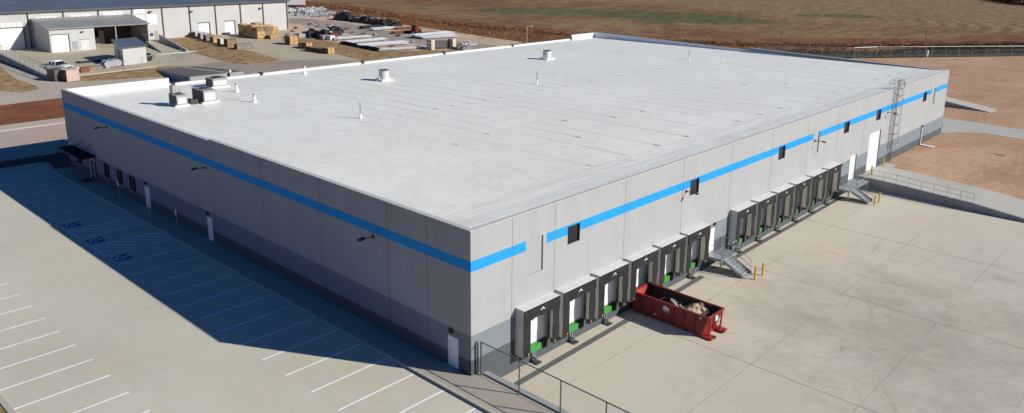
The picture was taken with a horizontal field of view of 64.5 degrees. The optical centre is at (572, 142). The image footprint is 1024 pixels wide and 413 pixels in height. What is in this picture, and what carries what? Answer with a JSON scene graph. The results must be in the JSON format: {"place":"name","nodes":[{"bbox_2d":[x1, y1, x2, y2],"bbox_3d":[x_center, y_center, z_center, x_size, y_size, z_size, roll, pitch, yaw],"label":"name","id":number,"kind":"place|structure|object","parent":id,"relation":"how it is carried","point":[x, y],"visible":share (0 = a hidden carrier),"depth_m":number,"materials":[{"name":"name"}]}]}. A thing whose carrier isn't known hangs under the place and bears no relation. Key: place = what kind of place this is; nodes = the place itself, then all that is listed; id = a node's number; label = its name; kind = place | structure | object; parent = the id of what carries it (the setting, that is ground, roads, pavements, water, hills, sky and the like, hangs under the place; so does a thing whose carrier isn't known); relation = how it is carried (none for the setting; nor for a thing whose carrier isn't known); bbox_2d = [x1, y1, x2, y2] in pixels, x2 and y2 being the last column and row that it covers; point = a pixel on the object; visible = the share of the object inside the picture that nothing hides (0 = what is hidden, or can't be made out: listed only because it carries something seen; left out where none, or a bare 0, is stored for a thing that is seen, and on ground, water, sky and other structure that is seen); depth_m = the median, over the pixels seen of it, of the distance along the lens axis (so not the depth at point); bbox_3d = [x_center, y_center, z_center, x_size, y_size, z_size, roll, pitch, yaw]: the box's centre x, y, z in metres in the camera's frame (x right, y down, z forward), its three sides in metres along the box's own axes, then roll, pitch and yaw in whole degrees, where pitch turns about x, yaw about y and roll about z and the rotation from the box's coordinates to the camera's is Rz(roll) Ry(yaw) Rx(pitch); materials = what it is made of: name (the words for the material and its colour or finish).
{"place":"outdoors","nodes":[
{"label":"outdoors","id":0,"kind":"place"},
{"bbox_2d":[0,98,63,125],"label":"red soil","id":1,"kind":"structure","parent":0,"point":[15,113],"depth_m":115.83,"materials":[{"name":"soil"}]},
{"bbox_2d":[0,123,67,161],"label":"access road","id":2,"kind":"structure","parent":0,"point":[30,142],"depth_m":99.75,"materials":[{"name":"concrete"}]},
{"bbox_2d":[74,66,206,81],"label":"verge grass","id":3,"kind":"structure","parent":0,"point":[142,73],"depth_m":146.81,"materials":[{"name":"plant"}]},
{"bbox_2d":[42,162,556,412],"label":"sidewalk","id":4,"kind":"structure","parent":0,"point":[491,394],"depth_m":55.92,"materials":[{"name":"concrete"}]},
{"bbox_2d":[477,341,629,412],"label":"chain link fence","id":5,"kind":"object","parent":4,"relation":"on","point":[519,391],"visible":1,"depth_m":46.34,"materials":[{"name":"metal"}]},
{"bbox_2d":[288,18,496,48],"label":"material yard track","id":6,"kind":"structure","parent":0,"point":[358,30],"depth_m":220.99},
{"bbox_2d":[452,44,471,49],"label":"scrap pile","id":7,"kind":"object","parent":6,"relation":"on","point":[461,47],"visible":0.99,"depth_m":191.80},
{"bbox_2d":[286,15,520,51],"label":"material yard ground","id":8,"kind":"structure","parent":0,"point":[462,37],"depth_m":212.99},
{"bbox_2d":[295,12,327,15],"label":"steel rack","id":9,"kind":"object","parent":8,"relation":"on","point":[310,14],"visible":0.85,"depth_m":262.72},
{"bbox_2d":[315,28,327,38],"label":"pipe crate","id":10,"kind":"object","parent":8,"relation":"on","point":[324,31],"visible":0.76,"depth_m":205.29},
{"bbox_2d":[332,35,371,39],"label":"pipe bundle","id":11,"kind":"object","parent":8,"relation":"on","point":[353,37],"visible":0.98,"depth_m":206.25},
{"bbox_2d":[340,41,380,50],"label":"pipe bundle","id":12,"kind":"object","parent":8,"relation":"on","point":[362,46],"visible":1,"depth_m":190.09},
{"bbox_2d":[347,37,387,42],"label":"pipe bundle","id":13,"kind":"object","parent":8,"relation":"on","point":[370,39],"visible":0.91,"depth_m":201.39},
{"bbox_2d":[357,40,409,46],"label":"pipe bundle","id":14,"kind":"object","parent":8,"relation":"on","point":[400,42],"visible":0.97,"depth_m":195.04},
{"bbox_2d":[379,46,426,50],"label":"pipe bundle","id":15,"kind":"object","parent":8,"relation":"on","point":[397,48],"visible":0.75,"depth_m":188.40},
{"bbox_2d":[410,25,421,33],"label":"tractor","id":16,"kind":"object","parent":8,"relation":"on","point":[415,29],"visible":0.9,"depth_m":219.68,"materials":[{"name":"red paint"}]},
{"bbox_2d":[409,31,454,37],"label":"pipe bundle","id":17,"kind":"object","parent":8,"relation":"on","point":[417,35],"visible":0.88,"depth_m":214.33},
{"bbox_2d":[419,34,458,38],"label":"pipe bundle","id":18,"kind":"object","parent":8,"relation":"on","point":[439,36],"visible":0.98,"depth_m":211.88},
{"bbox_2d":[426,38,455,49],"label":"yard gate","id":19,"kind":"structure","parent":8,"relation":"on","point":[450,43],"depth_m":192.00,"materials":[{"name":"metal"}]},
{"bbox_2d":[0,0,1023,356],"bbox_3d":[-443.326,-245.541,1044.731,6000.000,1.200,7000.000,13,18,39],"label":"ground","id":20,"kind":"structure","parent":0,"point":[820,18],"depth_m":300.05,"materials":[{"name":"soil"}]},
{"bbox_2d":[0,157,45,167],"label":"planting bed","id":21,"kind":"object","parent":20,"relation":"on","point":[19,162],"visible":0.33,"depth_m":90.90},
{"bbox_2d":[0,50,47,78],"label":"apron wall","id":22,"kind":"structure","parent":20,"relation":"on","point":[13,61],"depth_m":151.02,"materials":[{"name":"concrete"}]},
{"bbox_2d":[0,45,48,73],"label":"chain link fence","id":23,"kind":"object","parent":22,"relation":"on","point":[24,59],"visible":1,"depth_m":148.54,"materials":[{"name":"metal"}]},
{"bbox_2d":[0,117,64,129],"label":"road shoulder","id":24,"kind":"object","parent":20,"relation":"on","point":[27,124],"depth_m":108.81},
{"bbox_2d":[0,122,64,131],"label":"kerb","id":25,"kind":"structure","parent":20,"relation":"on","point":[32,126],"depth_m":106.75,"materials":[{"name":"concrete"}]},
{"bbox_2d":[43,153,70,168],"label":"planting bed","id":26,"kind":"object","parent":20,"relation":"on","point":[58,160],"visible":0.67,"depth_m":92.05,"materials":[{"name":"soil"}]},
{"bbox_2d":[0,62,178,104],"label":"gravel lane","id":27,"kind":"structure","parent":20,"relation":"on","point":[48,89],"depth_m":136.13,"materials":[{"name":"gravel"}]},
{"bbox_2d":[0,67,38,92],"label":"dry grass patch","id":28,"kind":"object","parent":27,"relation":"on","point":[9,82],"visible":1,"depth_m":135.03,"materials":[{"name":"plant"}]},
{"bbox_2d":[46,68,60,80],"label":"bin","id":29,"kind":"object","parent":27,"relation":"on","point":[53,74],"visible":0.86,"depth_m":138.96,"materials":[{"name":"brown metal"}]},
{"bbox_2d":[59,67,79,81],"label":"bin","id":30,"kind":"object","parent":27,"relation":"on","point":[69,74],"visible":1,"depth_m":138.99,"materials":[{"name":"beige paint"}]},
{"bbox_2d":[0,0,289,49],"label":"metal building","id":31,"kind":"structure","parent":20,"relation":"on","point":[174,18],"depth_m":196.22,"materials":[{"name":"metal"}]},
{"bbox_2d":[0,22,21,27],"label":"window","id":32,"kind":"structure","parent":31,"relation":"in","point":[3,25],"depth_m":172.72,"materials":[{"name":"grey paint"}]},
{"bbox_2d":[0,27,26,49],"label":"overhead door","id":33,"kind":"structure","parent":31,"relation":"in","point":[10,37],"depth_m":173.42,"materials":[{"name":"metal"}]},
{"bbox_2d":[146,14,156,24],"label":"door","id":34,"kind":"structure","parent":31,"relation":"in","point":[151,18],"depth_m":194.44,"materials":[{"name":"white metal"}]},
{"bbox_2d":[199,22,210,33],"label":"overhead door","id":35,"kind":"structure","parent":31,"relation":"in","point":[203,26],"depth_m":204.54,"materials":[{"name":"metal"}]},
{"bbox_2d":[224,20,235,33],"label":"overhead door","id":36,"kind":"structure","parent":31,"relation":"in","point":[230,26],"depth_m":209.54,"materials":[{"name":"metal"}]},
{"bbox_2d":[0,30,360,73],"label":"apron","id":37,"kind":"object","parent":20,"relation":"on","point":[278,48],"visible":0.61,"depth_m":171.99,"materials":[{"name":"concrete"}]},
{"bbox_2d":[40,60,73,69],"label":"pickup truck","id":38,"kind":"object","parent":37,"relation":"on","point":[56,64],"visible":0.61,"depth_m":148.26,"materials":[{"name":"white paint"}]},
{"bbox_2d":[30,14,149,52],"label":"open shed","id":39,"kind":"structure","parent":37,"relation":"on","point":[62,34],"depth_m":175.80,"materials":[{"name":"white metal"}]},
{"bbox_2d":[51,34,70,52],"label":"overhead door","id":40,"kind":"structure","parent":39,"relation":"in","point":[60,42],"depth_m":171.59,"materials":[{"name":"metal"}]},
{"bbox_2d":[79,39,89,49],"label":"double door","id":41,"kind":"structure","parent":39,"relation":"in","point":[84,43],"depth_m":175.14,"materials":[{"name":"grey paint"}]},
{"bbox_2d":[95,30,104,44],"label":"crate","id":42,"kind":"object","parent":37,"relation":"on","point":[100,33],"visible":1,"depth_m":183.90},
{"bbox_2d":[100,59,112,67],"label":"wrapped bale","id":43,"kind":"object","parent":37,"relation":"on","point":[106,63],"visible":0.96,"depth_m":153.71},
{"bbox_2d":[75,55,154,63],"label":"beam bundle","id":44,"kind":"object","parent":37,"relation":"on","point":[95,60],"visible":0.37,"depth_m":159.68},
{"bbox_2d":[79,66,156,75],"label":"kerb","id":45,"kind":"structure","parent":37,"relation":"on","point":[117,70],"depth_m":150.41,"materials":[{"name":"concrete"}]},
{"bbox_2d":[111,37,147,64],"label":"shed","id":46,"kind":"structure","parent":37,"relation":"on","point":[130,48],"depth_m":159.47,"materials":[{"name":"metal"}]},
{"bbox_2d":[123,46,196,67],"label":"chain link fence","id":47,"kind":"object","parent":37,"relation":"on","point":[181,52],"visible":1,"depth_m":161.29,"materials":[{"name":"metal"}]},
{"bbox_2d":[159,34,188,51],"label":"well wall","id":48,"kind":"structure","parent":37,"relation":"on","point":[162,38],"depth_m":185.72,"materials":[{"name":"concrete"}]},
{"bbox_2d":[158,37,281,63],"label":"grass island","id":49,"kind":"structure","parent":37,"relation":"on","point":[248,55],"depth_m":177.30,"materials":[{"name":"plant"}]},
{"bbox_2d":[223,38,237,46],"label":"crate","id":50,"kind":"object","parent":37,"relation":"on","point":[229,42],"visible":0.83,"depth_m":185.66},
{"bbox_2d":[234,43,252,49],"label":"crate","id":51,"kind":"object","parent":37,"relation":"on","point":[237,46],"visible":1,"depth_m":182.90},
{"bbox_2d":[237,22,278,38],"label":"timber stack","id":52,"kind":"object","parent":37,"relation":"on","point":[257,30],"visible":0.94,"depth_m":203.43,"materials":[{"name":"wood"}]},
{"bbox_2d":[284,35,298,44],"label":"crate","id":53,"kind":"object","parent":37,"relation":"on","point":[291,39],"visible":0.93,"depth_m":192.38,"materials":[{"name":"wood"}]},
{"bbox_2d":[305,46,325,53],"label":"crate","id":54,"kind":"object","parent":37,"relation":"on","point":[317,49],"visible":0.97,"depth_m":181.44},
{"bbox_2d":[322,47,334,53],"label":"crate","id":55,"kind":"object","parent":37,"relation":"on","point":[330,50],"visible":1,"depth_m":179.40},
{"bbox_2d":[156,70,243,81],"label":"asphalt ramp","id":56,"kind":"structure","parent":20,"relation":"on","point":[180,78],"depth_m":141.37,"materials":[{"name":"asphalt"}]},
{"bbox_2d":[159,66,239,76],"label":"ramp surface","id":57,"kind":"object","parent":56,"relation":"on","point":[188,72],"visible":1,"depth_m":146.91,"materials":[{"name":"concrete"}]},
{"bbox_2d":[0,166,485,412],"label":"parking lot","id":58,"kind":"structure","parent":20,"relation":"on","point":[152,348],"depth_m":53.33,"materials":[{"name":"concrete"}]},
{"bbox_2d":[86,237,106,243],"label":"accessible symbol","id":59,"kind":"object","parent":58,"relation":"on","point":[95,240],"visible":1,"depth_m":69.10,"materials":[{"name":"blue paint"}]},
{"bbox_2d":[112,253,132,261],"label":"accessible symbol","id":60,"kind":"object","parent":58,"relation":"on","point":[122,257],"visible":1,"depth_m":65.67,"materials":[{"name":"blue paint"}]},
{"bbox_2d":[0,175,475,412],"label":"parking line","id":61,"kind":"object","parent":58,"relation":"on","point":[181,306],"visible":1,"depth_m":54.60,"materials":[{"name":"white paint"}]},
{"bbox_2d":[0,162,495,412],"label":"kerb","id":62,"kind":"structure","parent":20,"relation":"on","point":[6,406],"depth_m":57.53,"materials":[{"name":"concrete"}]},
{"bbox_2d":[201,59,359,74],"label":"lane","id":63,"kind":"structure","parent":20,"relation":"on","point":[269,67],"depth_m":161.67,"materials":[{"name":"concrete"}]},
{"bbox_2d":[160,39,432,63],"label":"grass tufts","id":64,"kind":"object","parent":20,"relation":"on","point":[298,40],"visible":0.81,"depth_m":181.98,"materials":[{"name":"plant"}]},
{"bbox_2d":[282,34,523,60],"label":"dry grass strip","id":65,"kind":"object","parent":20,"relation":"on","point":[370,53],"visible":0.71,"depth_m":184.94,"materials":[{"name":"plant"}]},
{"bbox_2d":[56,32,948,376],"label":"warehouse","id":66,"kind":"structure","parent":20,"relation":"on","point":[500,198],"depth_m":69.58,"materials":[{"name":"grey paint"}]},
{"bbox_2d":[103,162,110,178],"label":"window","id":67,"kind":"structure","parent":66,"relation":"in","point":[106,167],"depth_m":83.04,"materials":[{"name":"black glass"}]},
{"bbox_2d":[116,169,123,185],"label":"window","id":68,"kind":"structure","parent":66,"relation":"in","point":[119,173],"depth_m":80.96,"materials":[{"name":"black glass"}]},
{"bbox_2d":[129,175,136,192],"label":"window","id":69,"kind":"structure","parent":66,"relation":"in","point":[132,181],"depth_m":79.09,"materials":[{"name":"black glass"}]},
{"bbox_2d":[145,186,150,207],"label":"entrance door","id":70,"kind":"structure","parent":66,"relation":"in","point":[147,193],"depth_m":76.96,"materials":[{"name":"metal"}]},
{"bbox_2d":[168,84,189,106],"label":"rooftop unit","id":71,"kind":"object","parent":66,"relation":"on","point":[178,99],"visible":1,"depth_m":83.40,"materials":[{"name":"grey paint"}]},
{"bbox_2d":[192,86,218,103],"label":"rooftop unit","id":72,"kind":"object","parent":66,"relation":"on","point":[204,94],"visible":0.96,"depth_m":85.37,"materials":[{"name":"grey paint"}]},
{"bbox_2d":[207,216,213,240],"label":"entrance door","id":73,"kind":"structure","parent":66,"relation":"in","point":[209,220],"depth_m":69.27,"materials":[{"name":"metal"}]},
{"bbox_2d":[205,76,229,87],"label":"rooftop unit","id":74,"kind":"object","parent":66,"relation":"on","point":[216,81],"visible":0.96,"depth_m":94.92,"materials":[{"name":"grey paint"}]},
{"bbox_2d":[375,69,392,81],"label":"roof fan","id":75,"kind":"object","parent":66,"relation":"on","point":[384,75],"visible":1,"depth_m":100.84},
{"bbox_2d":[448,335,457,367],"bbox_3d":[-7.356,12.893,49.830,0.972,2.030,0.100,13,18,39],"label":"entrance door","id":76,"kind":"structure","parent":66,"relation":"in","point":[452,342],"depth_m":49.84,"materials":[{"name":"metal"}]},
{"bbox_2d":[531,351,541,364],"bbox_3d":[-2.416,14.134,53.084,0.615,0.700,0.540,13,18,39],"label":"vehicle restraint","id":77,"kind":"object","parent":66,"relation":"attached to","point":[535,358],"visible":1,"depth_m":53.09,"materials":[{"name":"metal"}]},
{"bbox_2d":[531,314,544,342],"bbox_3d":[-2.757,12.036,52.906,0.070,3.400,2.760,13,18,39],"label":"dock door","id":78,"kind":"structure","parent":66,"relation":"in","point":[538,323],"depth_m":53.46,"materials":[{"name":"metal"}]},
{"bbox_2d":[540,50,553,59],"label":"roof fan","id":79,"kind":"object","parent":66,"relation":"on","point":[546,54],"visible":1,"depth_m":122.44},
{"bbox_2d":[567,223,578,244],"bbox_3d":[-0.024,6.118,54.432,0.100,1.320,1.282,13,18,39],"label":"window","id":80,"kind":"structure","parent":66,"relation":"in","point":[573,231],"depth_m":54.53,"materials":[{"name":"black glass"}]},
{"bbox_2d":[569,331,578,344],"bbox_3d":[0.046,13.495,55.907,0.615,0.700,0.540,13,18,39],"label":"vehicle restraint","id":81,"kind":"object","parent":66,"relation":"attached to","point":[573,340],"visible":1,"depth_m":55.92,"materials":[{"name":"metal"}]},
{"bbox_2d":[569,295,581,323],"bbox_3d":[-0.294,11.396,55.729,0.070,3.400,2.760,13,18,39],"label":"dock door","id":82,"kind":"structure","parent":66,"relation":"in","point":[576,304],"depth_m":56.35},
{"bbox_2d":[604,280,614,305],"bbox_3d":[2.168,10.757,58.551,0.070,3.400,2.760,13,18,39],"label":"dock door","id":83,"kind":"structure","parent":66,"relation":"in","point":[609,287],"depth_m":59.21,"materials":[{"name":"metal"}]},
{"bbox_2d":[636,265,644,287],"bbox_3d":[4.631,10.117,61.374,0.070,3.400,2.760,13,18,39],"label":"dock door","id":84,"kind":"structure","parent":66,"relation":"in","point":[641,271],"depth_m":62.06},
{"bbox_2d":[665,252,671,274],"bbox_3d":[7.094,9.478,64.196,0.070,3.400,2.760,13,18,39],"label":"dock door","id":85,"kind":"structure","parent":66,"relation":"in","point":[668,264],"depth_m":64.95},
{"bbox_2d":[690,178,698,194],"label":"window","id":86,"kind":"structure","parent":66,"relation":"in","point":[694,183],"depth_m":65.81,"materials":[{"name":"black glass"}]},
{"bbox_2d":[691,239,697,260],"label":"dock door","id":87,"kind":"structure","parent":66,"relation":"in","point":[694,244],"depth_m":67.80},
{"bbox_2d":[709,227,714,252],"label":"entrance door","id":88,"kind":"structure","parent":66,"relation":"in","point":[711,242],"depth_m":69.60,"materials":[{"name":"metal"}]},
{"bbox_2d":[778,145,784,159],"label":"window","id":89,"kind":"structure","parent":66,"relation":"in","point":[781,149],"depth_m":77.43,"materials":[{"name":"black glass"}]},
{"bbox_2d":[848,154,855,179],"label":"entrance door","id":90,"kind":"structure","parent":66,"relation":"in","point":[852,160],"depth_m":92.55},
{"bbox_2d":[866,130,879,170],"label":"overhead door","id":91,"kind":"structure","parent":66,"relation":"in","point":[874,137],"depth_m":96.98,"materials":[{"name":"metal"}]},
{"bbox_2d":[888,78,905,161],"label":"cage ladder","id":92,"kind":"object","parent":66,"relation":"attached to","point":[901,105],"visible":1,"depth_m":99.29,"materials":[{"name":"metal"}]},
{"bbox_2d":[483,371,569,412],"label":"curb wall","id":93,"kind":"structure","parent":20,"relation":"on","point":[528,394],"depth_m":47.13,"materials":[{"name":"concrete"}]},
{"bbox_2d":[501,187,1023,412],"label":"dock yard","id":94,"kind":"structure","parent":20,"relation":"on","point":[890,303],"depth_m":58.25,"materials":[{"name":"concrete"}]},
{"bbox_2d":[514,197,841,384],"bbox_3d":[13.116,10.608,70.290,0.600,0.001,52.614,13,18,38],"label":"trench drain","id":95,"kind":"object","parent":94,"relation":"on","point":[589,341],"visible":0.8,"depth_m":58.42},
{"bbox_2d":[632,282,726,340],"bbox_3d":[7.779,12.331,59.384,7.047,1.667,2.260,13,18,39],"label":"dumpster","id":96,"kind":"object","parent":94,"relation":"on","point":[647,301],"visible":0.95,"depth_m":58.83,"materials":[{"name":"red paint"}]},
{"bbox_2d":[659,299,713,316],"bbox_3d":[7.466,12.080,59.601,5.850,1.153,1.940,13,18,39],"label":"debris heap","id":97,"kind":"object","parent":96,"relation":"in","point":[701,308],"visible":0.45,"depth_m":58.43,"materials":[{"name":"brown wood"}]},
{"bbox_2d":[709,236,751,278],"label":"metal stair","id":98,"kind":"object","parent":94,"relation":"on","point":[726,257],"visible":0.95,"depth_m":68.55,"materials":[{"name":"grey"}]},
{"bbox_2d":[839,169,872,203],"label":"metal stair","id":99,"kind":"object","parent":94,"relation":"on","point":[852,186],"visible":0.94,"depth_m":89.33,"materials":[{"name":"grey"}]},
{"bbox_2d":[857,175,1023,221],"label":"ramp wall","id":100,"kind":"structure","parent":94,"relation":"on","point":[898,189],"depth_m":89.07,"materials":[{"name":"concrete"}]},
{"bbox_2d":[872,170,974,202],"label":"guard rail","id":101,"kind":"object","parent":100,"relation":"on","point":[923,186],"visible":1,"depth_m":89.56,"materials":[{"name":"metal"}]},
{"bbox_2d":[860,162,1023,217],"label":"ramp","id":102,"kind":"structure","parent":94,"relation":"on","point":[1000,201],"depth_m":91.06,"materials":[{"name":"concrete"}]},
{"bbox_2d":[985,0,1023,5],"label":"brush","id":103,"kind":"object","parent":20,"relation":"on","point":[1015,2],"visible":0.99,"depth_m":418.09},
{"bbox_2d":[288,0,1023,51],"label":"brush ground","id":104,"kind":"structure","parent":0,"point":[1016,38],"depth_m":233.41,"materials":[{"name":"plant"}]},
{"bbox_2d":[287,0,304,5],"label":"storage trailer","id":105,"kind":"object","parent":104,"relation":"on","point":[296,3],"visible":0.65,"depth_m":291.26,"materials":[{"name":"metal"}]},
{"bbox_2d":[793,49,1023,57],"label":"ditch","id":106,"kind":"object","parent":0,"point":[968,54],"visible":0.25,"depth_m":204.23,"materials":[{"name":"brown soil"}]},
{"bbox_2d":[747,46,1023,55],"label":"ditch weeds","id":107,"kind":"object","parent":106,"relation":"on","point":[868,52],"visible":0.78,"depth_m":206.20,"materials":[{"name":"plant"}]},
{"bbox_2d":[845,43,1023,199],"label":"dirt ground","id":108,"kind":"structure","parent":0,"point":[991,162],"depth_m":123.93,"materials":[{"name":"soil"}]},
{"bbox_2d":[758,46,1023,57],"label":"chain link fence","id":109,"kind":"object","parent":108,"relation":"on","point":[903,49],"visible":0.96,"depth_m":199.90,"materials":[{"name":"metal"}]},
{"bbox_2d":[945,97,996,112],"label":"loading ramp","id":110,"kind":"structure","parent":108,"relation":"on","point":[952,102],"depth_m":136.94,"materials":[{"name":"concrete"}]},
{"bbox_2d":[942,118,1023,138],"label":"drive","id":111,"kind":"structure","parent":108,"relation":"on","point":[985,128],"depth_m":121.43,"materials":[{"name":"concrete"}]},
{"bbox_2d":[941,127,978,133],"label":"drive apron","id":112,"kind":"object","parent":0,"point":[944,130],"visible":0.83,"depth_m":119.13,"materials":[{"name":"concrete"}]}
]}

